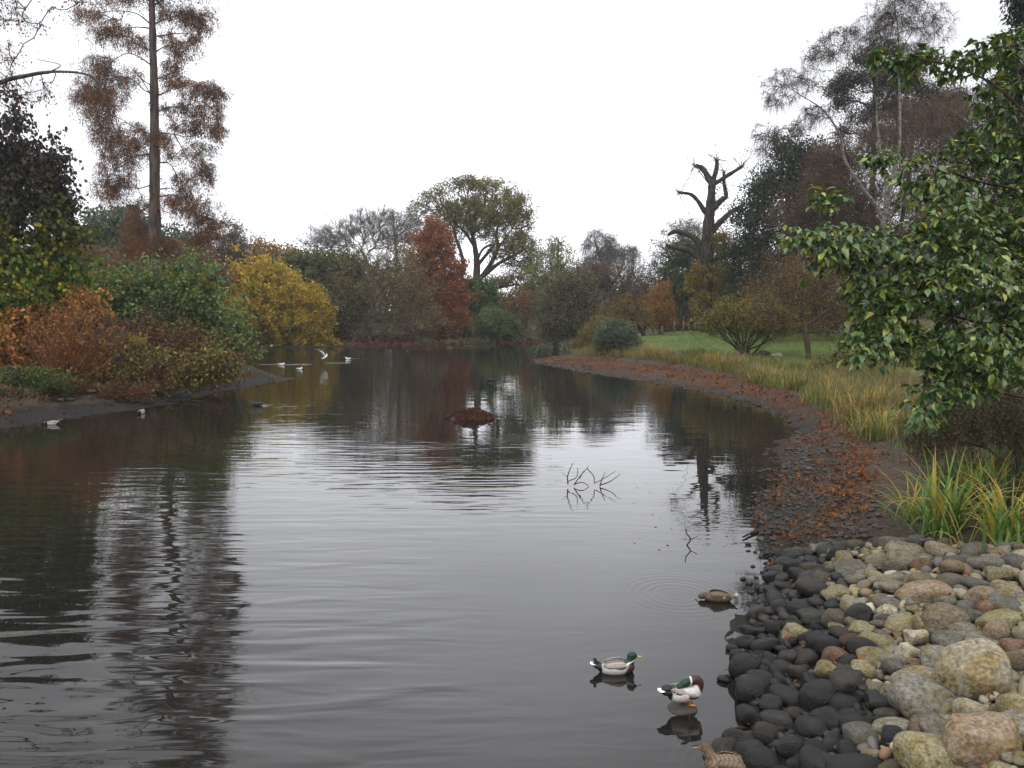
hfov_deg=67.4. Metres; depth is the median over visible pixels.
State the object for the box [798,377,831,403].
sedge tussock
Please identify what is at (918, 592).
cobble
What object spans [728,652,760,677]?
cobble
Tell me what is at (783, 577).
cobble
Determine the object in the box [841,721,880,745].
cobble
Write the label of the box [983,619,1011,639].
cobble
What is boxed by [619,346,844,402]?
bank grass
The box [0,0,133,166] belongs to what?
overhanging tree
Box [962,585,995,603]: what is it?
cobble
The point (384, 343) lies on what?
leaf litter
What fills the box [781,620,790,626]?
cobble
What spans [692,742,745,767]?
mallard duck
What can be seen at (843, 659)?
cobble
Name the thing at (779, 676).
cobble
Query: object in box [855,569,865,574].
cobble
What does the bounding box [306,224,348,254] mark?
sapling bare
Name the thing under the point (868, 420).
sedge tussock
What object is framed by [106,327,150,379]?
yellow sapling
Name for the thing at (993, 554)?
cobble
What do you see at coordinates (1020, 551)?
cobble
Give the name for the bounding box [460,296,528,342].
box shrub
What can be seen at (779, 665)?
cobble
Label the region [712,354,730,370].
sedge tussock
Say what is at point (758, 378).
sedge tussock
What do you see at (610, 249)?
weeping birch
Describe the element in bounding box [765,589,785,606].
cobble
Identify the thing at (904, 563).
cobble
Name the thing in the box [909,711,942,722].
cobble
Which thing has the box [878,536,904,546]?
cobble
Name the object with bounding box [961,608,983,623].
cobble
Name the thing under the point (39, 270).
sweetgum tree
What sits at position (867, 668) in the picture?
cobble
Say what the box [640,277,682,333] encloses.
orange maple
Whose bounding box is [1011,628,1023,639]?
cobble
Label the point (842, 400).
sedge tussock
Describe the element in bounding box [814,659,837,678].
cobble
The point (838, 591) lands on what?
cobble
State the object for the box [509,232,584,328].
green ash
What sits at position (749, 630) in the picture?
cobble
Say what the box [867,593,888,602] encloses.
cobble
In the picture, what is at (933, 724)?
cobble
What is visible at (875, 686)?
cobble
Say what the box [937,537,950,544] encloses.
cobble
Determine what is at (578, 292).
leaning thicket
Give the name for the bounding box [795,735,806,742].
cobble
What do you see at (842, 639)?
cobble
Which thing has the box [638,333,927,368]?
lawn grass
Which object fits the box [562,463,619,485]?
drowned branch
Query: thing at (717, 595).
mallard duck
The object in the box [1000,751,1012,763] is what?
cobble
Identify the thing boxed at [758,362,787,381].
sedge tussock
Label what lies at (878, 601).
cobble
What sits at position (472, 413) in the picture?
leafy mound
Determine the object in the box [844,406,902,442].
sedge tussock
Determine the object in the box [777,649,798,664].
cobble
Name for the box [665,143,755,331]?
pollarded tree
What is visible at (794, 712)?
cobble
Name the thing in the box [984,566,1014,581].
cobble
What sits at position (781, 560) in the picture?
cobble
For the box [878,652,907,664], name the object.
cobble
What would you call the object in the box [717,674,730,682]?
cobble
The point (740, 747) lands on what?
cobble
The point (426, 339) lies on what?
bank grass
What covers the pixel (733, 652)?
cobble
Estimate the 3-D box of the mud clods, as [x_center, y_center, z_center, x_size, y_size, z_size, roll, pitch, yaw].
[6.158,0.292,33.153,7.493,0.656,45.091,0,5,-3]
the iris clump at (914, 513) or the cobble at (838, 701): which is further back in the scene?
the iris clump at (914, 513)
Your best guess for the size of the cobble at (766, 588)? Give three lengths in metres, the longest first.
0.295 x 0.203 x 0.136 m
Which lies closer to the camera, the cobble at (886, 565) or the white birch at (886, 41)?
the cobble at (886, 565)
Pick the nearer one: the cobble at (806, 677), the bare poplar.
the cobble at (806, 677)
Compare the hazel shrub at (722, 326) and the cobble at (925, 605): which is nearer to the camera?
the cobble at (925, 605)
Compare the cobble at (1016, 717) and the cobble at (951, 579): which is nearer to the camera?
the cobble at (1016, 717)
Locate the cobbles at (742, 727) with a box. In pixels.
[731,725,746,729]
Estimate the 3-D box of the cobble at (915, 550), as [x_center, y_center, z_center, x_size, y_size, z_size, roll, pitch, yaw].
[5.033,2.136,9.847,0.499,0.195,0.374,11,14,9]
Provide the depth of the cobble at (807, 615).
8.60 m
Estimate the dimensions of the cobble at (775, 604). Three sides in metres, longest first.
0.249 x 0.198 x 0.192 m
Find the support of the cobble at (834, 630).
on the ground at (894, 463)
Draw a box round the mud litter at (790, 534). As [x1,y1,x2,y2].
[750,430,880,566]
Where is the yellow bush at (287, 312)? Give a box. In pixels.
[223,243,343,346]
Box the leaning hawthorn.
[585,285,661,335]
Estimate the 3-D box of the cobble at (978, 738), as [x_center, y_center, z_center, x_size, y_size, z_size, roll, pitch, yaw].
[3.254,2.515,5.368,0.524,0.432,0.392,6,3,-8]
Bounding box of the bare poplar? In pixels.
[371,206,419,329]
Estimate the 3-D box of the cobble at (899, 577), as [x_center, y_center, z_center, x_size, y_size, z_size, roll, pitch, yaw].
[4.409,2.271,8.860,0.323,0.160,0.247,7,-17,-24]
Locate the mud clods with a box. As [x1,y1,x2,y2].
[535,361,882,572]
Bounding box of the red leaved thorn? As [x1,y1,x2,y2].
[889,80,1018,345]
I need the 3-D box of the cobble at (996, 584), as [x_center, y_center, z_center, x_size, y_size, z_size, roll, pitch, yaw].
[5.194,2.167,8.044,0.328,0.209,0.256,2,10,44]
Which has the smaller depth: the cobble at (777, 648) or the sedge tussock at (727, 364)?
the cobble at (777, 648)
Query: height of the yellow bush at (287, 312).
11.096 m
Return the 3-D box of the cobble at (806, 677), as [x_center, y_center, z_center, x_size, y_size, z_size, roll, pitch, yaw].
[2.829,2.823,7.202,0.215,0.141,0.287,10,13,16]
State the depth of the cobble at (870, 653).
7.27 m
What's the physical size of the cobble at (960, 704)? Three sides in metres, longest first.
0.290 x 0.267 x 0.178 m
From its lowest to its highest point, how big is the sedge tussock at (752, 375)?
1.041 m
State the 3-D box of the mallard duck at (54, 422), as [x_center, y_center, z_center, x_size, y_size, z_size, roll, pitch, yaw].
[-15.038,1.238,25.168,0.562,0.247,0.192,-3,6,-25]
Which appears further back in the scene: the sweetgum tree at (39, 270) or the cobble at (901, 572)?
the sweetgum tree at (39, 270)
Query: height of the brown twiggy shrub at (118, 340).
4.909 m
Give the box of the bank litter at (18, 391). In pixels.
[0,370,256,417]
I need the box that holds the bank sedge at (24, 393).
[0,379,232,405]
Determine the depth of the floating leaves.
16.12 m
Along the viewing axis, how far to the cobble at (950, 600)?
7.96 m
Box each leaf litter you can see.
[338,334,541,345]
[531,355,889,537]
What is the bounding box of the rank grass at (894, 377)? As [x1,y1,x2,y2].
[799,357,981,448]
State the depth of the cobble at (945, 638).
7.15 m
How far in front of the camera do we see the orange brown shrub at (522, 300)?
98.83 m
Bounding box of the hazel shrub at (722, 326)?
[680,285,813,356]
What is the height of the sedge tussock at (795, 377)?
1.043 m
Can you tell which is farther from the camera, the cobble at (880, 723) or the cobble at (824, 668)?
the cobble at (824, 668)
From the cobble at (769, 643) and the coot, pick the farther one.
the coot
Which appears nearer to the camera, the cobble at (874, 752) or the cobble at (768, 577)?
the cobble at (874, 752)
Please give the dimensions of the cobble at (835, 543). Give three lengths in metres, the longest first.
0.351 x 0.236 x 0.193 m
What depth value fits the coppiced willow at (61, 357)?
30.83 m
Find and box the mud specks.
[3,374,289,426]
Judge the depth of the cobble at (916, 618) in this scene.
7.57 m
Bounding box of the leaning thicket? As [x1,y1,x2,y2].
[519,261,612,348]
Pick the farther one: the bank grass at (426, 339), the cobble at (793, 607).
the bank grass at (426, 339)
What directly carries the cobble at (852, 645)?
on the ground at (894, 463)
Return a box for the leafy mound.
[446,406,498,420]
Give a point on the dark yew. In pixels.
(741, 252)
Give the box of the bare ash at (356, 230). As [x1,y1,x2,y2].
[292,195,427,329]
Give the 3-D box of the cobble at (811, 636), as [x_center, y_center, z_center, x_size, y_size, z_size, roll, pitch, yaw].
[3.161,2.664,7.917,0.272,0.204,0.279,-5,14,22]
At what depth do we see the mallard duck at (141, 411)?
27.81 m
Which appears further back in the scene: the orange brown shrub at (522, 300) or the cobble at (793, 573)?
the orange brown shrub at (522, 300)
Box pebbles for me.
[732,489,1023,767]
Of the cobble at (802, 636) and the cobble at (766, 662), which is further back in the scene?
the cobble at (802, 636)
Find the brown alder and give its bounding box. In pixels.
[570,253,652,333]
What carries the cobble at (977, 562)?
on the ground at (894, 463)
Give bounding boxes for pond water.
[0,339,797,767]
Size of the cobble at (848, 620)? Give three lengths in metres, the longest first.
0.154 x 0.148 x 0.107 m
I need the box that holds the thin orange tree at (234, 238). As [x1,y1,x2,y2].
[205,205,265,324]
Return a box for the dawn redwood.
[397,212,484,339]
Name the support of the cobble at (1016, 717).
on the ground at (894, 463)
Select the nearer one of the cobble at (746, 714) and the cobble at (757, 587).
the cobble at (746, 714)
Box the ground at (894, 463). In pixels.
[0,313,1023,767]
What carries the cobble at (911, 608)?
on the ground at (894, 463)
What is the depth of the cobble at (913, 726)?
5.84 m
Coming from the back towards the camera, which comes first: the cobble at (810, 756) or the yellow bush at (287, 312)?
the yellow bush at (287, 312)
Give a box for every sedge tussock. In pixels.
[630,349,648,359]
[649,348,666,359]
[656,349,670,360]
[689,352,708,365]
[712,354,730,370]
[718,358,737,370]
[741,364,774,380]
[746,367,781,383]
[747,365,771,382]
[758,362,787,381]
[765,369,792,379]
[773,368,807,380]
[779,369,811,390]
[797,378,845,404]
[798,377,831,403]
[802,377,859,397]
[806,369,846,388]
[809,383,853,409]
[818,384,864,413]
[820,385,889,425]
[840,403,892,434]
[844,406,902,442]
[846,397,900,436]
[848,379,905,403]
[849,404,902,440]
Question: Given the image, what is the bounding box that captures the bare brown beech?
[746,67,1001,339]
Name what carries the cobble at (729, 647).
in the pond water
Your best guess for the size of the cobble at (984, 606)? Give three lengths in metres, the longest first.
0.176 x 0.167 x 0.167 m
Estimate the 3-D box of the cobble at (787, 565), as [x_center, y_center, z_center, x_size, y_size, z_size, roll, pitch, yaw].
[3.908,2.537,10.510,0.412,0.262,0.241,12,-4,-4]
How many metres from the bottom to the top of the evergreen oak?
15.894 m
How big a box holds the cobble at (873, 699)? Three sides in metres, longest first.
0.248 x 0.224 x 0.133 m
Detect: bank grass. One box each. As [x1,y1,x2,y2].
[414,334,524,343]
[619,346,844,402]
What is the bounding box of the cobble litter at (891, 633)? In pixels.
[722,535,1023,749]
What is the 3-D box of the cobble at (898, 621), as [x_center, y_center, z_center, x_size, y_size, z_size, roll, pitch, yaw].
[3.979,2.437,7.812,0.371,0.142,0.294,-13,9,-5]
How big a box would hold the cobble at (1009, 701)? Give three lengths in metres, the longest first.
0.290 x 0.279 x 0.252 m
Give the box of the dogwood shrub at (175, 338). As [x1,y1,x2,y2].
[92,302,230,388]
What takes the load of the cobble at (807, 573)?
on the ground at (894, 463)
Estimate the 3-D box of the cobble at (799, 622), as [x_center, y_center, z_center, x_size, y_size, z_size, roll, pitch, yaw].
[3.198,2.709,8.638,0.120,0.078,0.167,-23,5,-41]
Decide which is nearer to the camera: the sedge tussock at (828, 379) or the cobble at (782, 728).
the cobble at (782, 728)
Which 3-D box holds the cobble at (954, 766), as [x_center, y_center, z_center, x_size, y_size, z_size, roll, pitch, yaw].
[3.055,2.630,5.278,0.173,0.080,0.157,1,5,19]
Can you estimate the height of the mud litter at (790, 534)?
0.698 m
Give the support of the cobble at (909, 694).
on the ground at (894, 463)
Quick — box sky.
[0,0,1017,310]
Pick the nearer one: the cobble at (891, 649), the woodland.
the cobble at (891, 649)
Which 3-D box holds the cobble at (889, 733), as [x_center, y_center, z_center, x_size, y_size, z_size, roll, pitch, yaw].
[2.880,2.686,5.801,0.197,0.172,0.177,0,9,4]
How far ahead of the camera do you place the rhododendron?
93.85 m
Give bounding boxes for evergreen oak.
[74,200,212,298]
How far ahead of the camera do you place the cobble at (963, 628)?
7.26 m
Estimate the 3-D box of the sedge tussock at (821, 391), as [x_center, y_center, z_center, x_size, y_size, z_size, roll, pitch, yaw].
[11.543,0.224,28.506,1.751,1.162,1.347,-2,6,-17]
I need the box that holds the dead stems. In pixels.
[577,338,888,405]
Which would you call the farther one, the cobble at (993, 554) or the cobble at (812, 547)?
the cobble at (812, 547)
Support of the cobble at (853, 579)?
on the ground at (894, 463)
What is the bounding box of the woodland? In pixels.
[67,209,1019,324]
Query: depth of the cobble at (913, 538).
9.96 m
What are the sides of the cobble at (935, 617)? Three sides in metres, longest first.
0.532 x 0.456 x 0.387 m
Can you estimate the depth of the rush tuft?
51.90 m
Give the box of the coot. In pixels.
[249,400,262,405]
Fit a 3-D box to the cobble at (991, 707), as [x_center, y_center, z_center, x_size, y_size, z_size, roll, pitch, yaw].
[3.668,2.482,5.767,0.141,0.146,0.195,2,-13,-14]
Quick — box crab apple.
[713,251,877,358]
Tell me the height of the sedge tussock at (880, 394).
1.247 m
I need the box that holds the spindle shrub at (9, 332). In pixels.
[0,278,119,371]
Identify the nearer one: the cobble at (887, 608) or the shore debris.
the cobble at (887, 608)
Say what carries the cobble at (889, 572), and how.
on the ground at (894, 463)
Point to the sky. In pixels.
(597, 106)
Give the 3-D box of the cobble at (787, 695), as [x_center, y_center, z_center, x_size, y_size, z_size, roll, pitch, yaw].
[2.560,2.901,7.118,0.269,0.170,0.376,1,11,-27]
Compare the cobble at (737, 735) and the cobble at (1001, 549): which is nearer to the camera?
the cobble at (737, 735)
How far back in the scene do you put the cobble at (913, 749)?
5.33 m
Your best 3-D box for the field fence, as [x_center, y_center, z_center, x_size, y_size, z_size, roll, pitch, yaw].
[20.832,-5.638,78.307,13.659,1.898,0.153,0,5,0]
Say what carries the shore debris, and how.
on the ground at (894, 463)
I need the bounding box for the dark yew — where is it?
[715,124,898,333]
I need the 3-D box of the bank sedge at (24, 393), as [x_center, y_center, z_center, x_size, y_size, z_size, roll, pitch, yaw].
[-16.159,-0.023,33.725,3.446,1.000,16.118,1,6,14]
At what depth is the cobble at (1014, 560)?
8.60 m
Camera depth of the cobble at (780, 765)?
5.99 m
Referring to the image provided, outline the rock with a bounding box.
[757,350,769,355]
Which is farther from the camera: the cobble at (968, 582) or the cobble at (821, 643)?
the cobble at (968, 582)
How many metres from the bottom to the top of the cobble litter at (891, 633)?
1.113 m
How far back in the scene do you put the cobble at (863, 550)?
10.12 m
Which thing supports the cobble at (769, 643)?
on the ground at (894, 463)
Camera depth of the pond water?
11.13 m
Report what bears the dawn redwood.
on the ground at (894, 463)
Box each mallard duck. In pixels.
[44,418,60,424]
[137,406,144,413]
[590,652,640,674]
[657,675,703,706]
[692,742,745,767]
[695,589,737,602]
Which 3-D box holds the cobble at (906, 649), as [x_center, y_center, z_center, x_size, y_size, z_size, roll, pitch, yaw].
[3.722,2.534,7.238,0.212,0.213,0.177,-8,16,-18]
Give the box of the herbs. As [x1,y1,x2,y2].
[0,366,241,386]
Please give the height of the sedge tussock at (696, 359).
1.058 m
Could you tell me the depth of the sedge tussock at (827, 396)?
26.44 m
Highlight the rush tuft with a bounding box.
[643,341,670,359]
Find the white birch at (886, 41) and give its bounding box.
[740,0,960,328]
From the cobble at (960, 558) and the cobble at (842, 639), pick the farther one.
the cobble at (960, 558)
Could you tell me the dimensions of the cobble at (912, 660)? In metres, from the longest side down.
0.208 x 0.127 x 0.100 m
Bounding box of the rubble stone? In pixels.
[86,389,97,393]
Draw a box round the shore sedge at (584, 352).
[571,343,784,387]
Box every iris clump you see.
[852,440,1022,547]
[871,463,975,522]
[923,465,1023,548]
[926,446,1023,505]
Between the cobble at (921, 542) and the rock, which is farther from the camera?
the rock
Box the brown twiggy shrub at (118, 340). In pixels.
[68,300,164,375]
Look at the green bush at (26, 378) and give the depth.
29.36 m
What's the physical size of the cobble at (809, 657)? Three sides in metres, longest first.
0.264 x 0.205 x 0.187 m
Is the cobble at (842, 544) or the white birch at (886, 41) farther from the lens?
the white birch at (886, 41)
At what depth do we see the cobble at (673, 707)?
7.13 m
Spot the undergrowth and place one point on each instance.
(988, 454)
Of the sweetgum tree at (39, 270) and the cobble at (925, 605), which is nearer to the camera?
the cobble at (925, 605)
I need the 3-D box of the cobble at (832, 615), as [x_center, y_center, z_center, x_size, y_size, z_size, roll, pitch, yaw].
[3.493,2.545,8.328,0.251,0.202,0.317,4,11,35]
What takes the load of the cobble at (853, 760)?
on the ground at (894, 463)
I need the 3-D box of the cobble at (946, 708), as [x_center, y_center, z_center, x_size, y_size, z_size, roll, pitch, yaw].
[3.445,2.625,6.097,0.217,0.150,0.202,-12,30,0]
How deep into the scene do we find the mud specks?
29.35 m
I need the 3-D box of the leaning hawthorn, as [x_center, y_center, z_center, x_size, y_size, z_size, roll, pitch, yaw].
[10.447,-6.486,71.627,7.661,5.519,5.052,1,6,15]
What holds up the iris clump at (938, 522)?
on the ground at (894, 463)
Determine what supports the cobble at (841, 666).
on the ground at (894, 463)
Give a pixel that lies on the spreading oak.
(504, 217)
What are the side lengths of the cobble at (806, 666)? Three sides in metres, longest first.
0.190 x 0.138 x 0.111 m
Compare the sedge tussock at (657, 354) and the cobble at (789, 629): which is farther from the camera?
the sedge tussock at (657, 354)
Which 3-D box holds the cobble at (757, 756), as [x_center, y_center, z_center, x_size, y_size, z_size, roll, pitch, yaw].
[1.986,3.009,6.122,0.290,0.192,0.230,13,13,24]
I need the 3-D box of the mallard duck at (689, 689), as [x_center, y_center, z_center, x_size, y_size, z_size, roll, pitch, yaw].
[1.570,2.850,7.155,0.440,0.282,0.182,-1,5,-8]
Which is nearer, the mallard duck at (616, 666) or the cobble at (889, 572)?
the mallard duck at (616, 666)
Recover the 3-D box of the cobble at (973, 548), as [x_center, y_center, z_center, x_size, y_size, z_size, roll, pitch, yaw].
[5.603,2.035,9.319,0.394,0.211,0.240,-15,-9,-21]
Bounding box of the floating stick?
[742,529,777,537]
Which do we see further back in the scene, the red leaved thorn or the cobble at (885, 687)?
the red leaved thorn
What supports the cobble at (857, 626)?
on the ground at (894, 463)
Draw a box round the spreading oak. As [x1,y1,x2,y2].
[402,167,549,281]
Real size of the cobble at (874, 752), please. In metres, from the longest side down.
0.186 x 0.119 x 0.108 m
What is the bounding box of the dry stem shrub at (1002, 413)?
[889,356,1023,480]
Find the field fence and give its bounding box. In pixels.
[649,321,698,335]
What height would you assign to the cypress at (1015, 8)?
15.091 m
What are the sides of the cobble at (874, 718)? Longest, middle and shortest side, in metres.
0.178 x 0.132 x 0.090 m
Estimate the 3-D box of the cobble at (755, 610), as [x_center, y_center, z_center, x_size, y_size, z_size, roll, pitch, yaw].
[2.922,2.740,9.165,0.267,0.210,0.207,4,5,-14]
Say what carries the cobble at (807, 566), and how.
on the ground at (894, 463)
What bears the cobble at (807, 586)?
on the ground at (894, 463)
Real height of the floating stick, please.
0.043 m
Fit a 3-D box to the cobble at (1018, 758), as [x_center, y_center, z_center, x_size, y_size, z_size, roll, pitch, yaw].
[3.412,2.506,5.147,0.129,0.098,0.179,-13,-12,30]
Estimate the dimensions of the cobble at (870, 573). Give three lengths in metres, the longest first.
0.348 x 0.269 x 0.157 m
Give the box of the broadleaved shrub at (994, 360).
[775,23,1023,435]
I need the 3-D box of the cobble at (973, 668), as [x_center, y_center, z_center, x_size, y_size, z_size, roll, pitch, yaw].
[3.786,2.409,6.306,0.572,0.557,0.466,-4,18,-11]
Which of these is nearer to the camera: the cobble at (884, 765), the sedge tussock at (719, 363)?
the cobble at (884, 765)
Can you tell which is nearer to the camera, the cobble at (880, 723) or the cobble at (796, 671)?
the cobble at (880, 723)
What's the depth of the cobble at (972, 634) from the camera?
7.05 m
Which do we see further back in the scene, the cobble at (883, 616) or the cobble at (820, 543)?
the cobble at (820, 543)
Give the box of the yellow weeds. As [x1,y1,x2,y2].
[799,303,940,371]
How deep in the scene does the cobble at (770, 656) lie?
7.85 m
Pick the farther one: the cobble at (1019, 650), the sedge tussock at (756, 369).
the sedge tussock at (756, 369)
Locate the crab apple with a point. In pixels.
(802, 316)
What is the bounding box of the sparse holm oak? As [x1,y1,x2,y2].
[648,235,734,332]
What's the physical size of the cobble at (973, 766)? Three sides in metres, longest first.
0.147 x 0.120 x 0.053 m
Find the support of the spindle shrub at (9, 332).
on the ground at (894, 463)
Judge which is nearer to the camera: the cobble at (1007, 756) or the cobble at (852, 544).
the cobble at (1007, 756)
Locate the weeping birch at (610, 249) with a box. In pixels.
[574,226,646,306]
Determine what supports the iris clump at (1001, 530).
on the ground at (894, 463)
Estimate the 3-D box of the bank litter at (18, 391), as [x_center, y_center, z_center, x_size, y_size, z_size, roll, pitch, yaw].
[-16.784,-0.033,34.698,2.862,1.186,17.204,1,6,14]
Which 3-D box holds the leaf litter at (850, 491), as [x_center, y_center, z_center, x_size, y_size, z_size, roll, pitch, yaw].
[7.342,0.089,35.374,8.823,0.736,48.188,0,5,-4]
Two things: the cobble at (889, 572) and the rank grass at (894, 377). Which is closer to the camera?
the cobble at (889, 572)
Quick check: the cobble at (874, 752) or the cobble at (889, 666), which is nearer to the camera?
the cobble at (874, 752)
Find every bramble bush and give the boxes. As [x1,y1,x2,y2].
[7,365,158,403]
[84,338,253,398]
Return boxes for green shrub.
[60,242,273,369]
[587,314,646,354]
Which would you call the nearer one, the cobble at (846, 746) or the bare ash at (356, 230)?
the cobble at (846, 746)
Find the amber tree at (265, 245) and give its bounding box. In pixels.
[224,232,315,279]
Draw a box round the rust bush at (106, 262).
[68,232,242,301]
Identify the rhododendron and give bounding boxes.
[463,272,508,320]
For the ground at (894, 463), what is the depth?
25.77 m
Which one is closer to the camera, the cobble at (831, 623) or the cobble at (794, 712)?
the cobble at (794, 712)
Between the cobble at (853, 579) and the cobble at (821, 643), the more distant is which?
the cobble at (853, 579)
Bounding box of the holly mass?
[270,236,367,337]
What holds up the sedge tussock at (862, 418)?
on the ground at (894, 463)
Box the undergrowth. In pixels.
[891,398,1023,533]
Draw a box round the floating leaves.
[537,411,784,549]
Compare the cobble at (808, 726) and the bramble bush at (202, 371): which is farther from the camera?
the bramble bush at (202, 371)
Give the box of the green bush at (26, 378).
[0,359,84,398]
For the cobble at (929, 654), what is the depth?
6.87 m
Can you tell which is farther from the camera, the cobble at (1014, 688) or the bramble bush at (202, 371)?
the bramble bush at (202, 371)
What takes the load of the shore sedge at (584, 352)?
on the ground at (894, 463)
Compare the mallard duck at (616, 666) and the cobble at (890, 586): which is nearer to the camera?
the mallard duck at (616, 666)
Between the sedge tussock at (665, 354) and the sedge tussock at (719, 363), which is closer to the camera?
the sedge tussock at (719, 363)
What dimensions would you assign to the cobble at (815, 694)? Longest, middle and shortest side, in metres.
0.340 x 0.332 x 0.278 m
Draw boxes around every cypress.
[59,0,240,307]
[971,0,1023,283]
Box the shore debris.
[528,361,813,517]
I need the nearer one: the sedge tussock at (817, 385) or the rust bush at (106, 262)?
the sedge tussock at (817, 385)
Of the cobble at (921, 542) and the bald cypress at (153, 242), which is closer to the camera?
the cobble at (921, 542)
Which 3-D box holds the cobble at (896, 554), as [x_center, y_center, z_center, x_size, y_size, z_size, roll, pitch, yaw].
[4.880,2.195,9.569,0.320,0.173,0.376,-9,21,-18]
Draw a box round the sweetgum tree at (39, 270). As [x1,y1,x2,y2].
[0,82,127,339]
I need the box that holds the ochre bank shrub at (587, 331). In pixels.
[566,312,641,352]
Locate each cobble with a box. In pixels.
[667,701,697,714]
[711,736,737,752]
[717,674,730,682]
[721,728,754,740]
[725,644,738,650]
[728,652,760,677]
[729,649,742,658]
[731,635,756,648]
[733,739,767,754]
[735,674,766,703]
[736,703,760,729]
[739,625,765,636]
[742,745,779,767]
[745,669,772,689]
[746,604,765,619]
[750,637,780,651]
[752,721,779,745]
[753,622,763,626]
[753,649,764,654]
[755,585,765,591]
[756,633,768,638]
[759,664,769,671]
[759,694,782,711]
[759,709,794,729]
[760,658,770,666]
[761,570,780,583]
[762,585,780,593]
[762,651,776,661]
[764,620,781,635]
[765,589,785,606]
[768,564,782,571]
[768,683,798,707]
[769,659,790,675]
[769,678,781,685]
[770,599,787,615]
[772,672,785,684]
[772,764,785,767]
[773,557,792,565]
[773,580,792,589]
[773,644,788,652]
[774,573,793,582]
[774,724,786,732]
[775,735,803,758]
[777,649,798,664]
[781,548,803,558]
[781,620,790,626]
[781,622,807,640]
[782,559,804,571]
[785,706,804,719]
[786,598,814,616]
[786,665,807,679]
[786,756,798,767]
[787,567,804,581]
[788,636,798,645]
[791,620,803,625]
[794,715,827,737]
[795,576,827,597]
[795,648,819,667]
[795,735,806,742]
[796,607,822,624]
[797,570,814,579]
[798,562,823,569]
[798,631,809,642]
[798,664,809,669]
[798,679,837,711]
[798,744,832,767]
[801,672,821,685]
[803,738,828,752]
[804,555,818,562]
[805,630,824,649]
[809,543,817,554]
[809,707,841,730]
[810,618,822,625]
[810,623,826,630]
[811,567,833,572]
[812,570,830,582]
[813,635,841,655]
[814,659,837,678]
[816,542,830,544]
[816,544,831,555]
[820,584,851,600]
[821,608,845,628]
[821,646,848,664]
[821,731,843,751]
[823,705,836,711]
[825,753,881,767]
[827,546,846,560]
[828,622,844,626]
[828,625,850,637]
[828,693,861,710]
[829,666,867,695]
[830,540,846,546]
[833,558,866,574]
[833,664,850,670]
[835,550,853,560]
[835,654,857,664]
[836,708,867,715]
[836,739,858,753]
[838,542,846,548]
[838,633,858,646]
[838,713,871,729]
[840,594,860,610]
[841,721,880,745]
[844,574,865,584]
[844,603,873,621]
[844,616,856,625]
[844,637,877,654]
[846,539,864,550]
[848,620,876,633]
[850,659,875,678]
[854,690,863,702]
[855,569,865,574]
[856,646,884,663]
[857,631,893,649]
[860,548,872,553]
[860,749,878,758]
[864,553,886,567]
[864,690,892,709]
[865,570,883,578]
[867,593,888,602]
[867,682,883,690]
[869,619,885,627]
[871,715,881,722]
[871,717,909,734]
[872,536,882,547]
[873,596,900,608]
[873,707,901,716]
[875,604,897,614]
[875,613,889,619]
[877,763,893,767]
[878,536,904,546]
[878,579,903,593]
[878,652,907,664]
[879,574,905,581]
[879,658,904,675]
[879,684,889,695]
[881,560,902,571]
[881,725,903,746]
[882,759,901,767]
[884,541,924,556]
[884,570,896,573]
[884,612,913,632]
[884,646,895,652]
[886,548,916,560]
[887,672,956,719]
[889,665,932,682]
[892,571,907,575]
[892,631,903,639]
[892,731,952,767]
[894,579,953,604]
[894,642,919,657]
[898,559,910,570]
[903,534,925,542]
[903,629,929,646]
[905,604,920,611]
[905,657,919,664]
[906,572,935,582]
[908,721,920,731]
[909,557,934,570]
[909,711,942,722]
[911,612,923,627]
[913,602,970,639]
[914,537,935,546]
[917,553,933,559]
[919,715,946,735]
[920,645,944,667]
[922,603,930,609]
[924,540,959,556]
[931,630,963,646]
[931,638,1011,699]
[935,596,956,604]
[936,572,965,587]
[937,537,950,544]
[938,559,963,573]
[939,703,952,714]
[942,555,968,562]
[942,711,1022,766]
[947,621,981,637]
[948,764,966,767]
[951,697,988,712]
[955,600,975,609]
[960,541,987,556]
[960,709,978,712]
[961,576,989,588]
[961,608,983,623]
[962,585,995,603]
[964,631,999,644]
[966,556,1004,570]
[967,765,981,767]
[974,609,1023,627]
[976,600,993,613]
[983,553,1002,556]
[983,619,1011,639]
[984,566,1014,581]
[987,592,1020,611]
[988,704,995,711]
[988,761,1009,767]
[989,579,1023,593]
[990,545,1011,553]
[995,587,1015,597]
[995,693,1023,712]
[996,541,1017,549]
[999,553,1023,568]
[999,638,1023,651]
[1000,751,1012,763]
[1001,710,1023,747]
[1006,649,1021,653]
[1007,652,1023,670]
[1008,683,1018,692]
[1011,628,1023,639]
[1011,750,1023,766]
[1012,549,1023,555]
[1012,625,1023,630]
[1012,669,1019,681]
[1013,543,1023,549]
[1013,572,1019,582]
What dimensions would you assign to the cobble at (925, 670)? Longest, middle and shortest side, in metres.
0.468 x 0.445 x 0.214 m
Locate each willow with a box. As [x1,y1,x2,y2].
[11,286,133,386]
[310,221,462,344]
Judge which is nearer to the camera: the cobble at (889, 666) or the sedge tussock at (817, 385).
the cobble at (889, 666)
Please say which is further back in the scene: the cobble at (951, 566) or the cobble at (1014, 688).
the cobble at (951, 566)
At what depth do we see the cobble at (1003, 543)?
9.24 m
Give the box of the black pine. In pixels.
[819,38,975,274]
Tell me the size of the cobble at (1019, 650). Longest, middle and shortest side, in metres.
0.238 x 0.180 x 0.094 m
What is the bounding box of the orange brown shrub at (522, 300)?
[496,281,538,333]
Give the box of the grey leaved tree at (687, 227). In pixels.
[630,209,702,330]

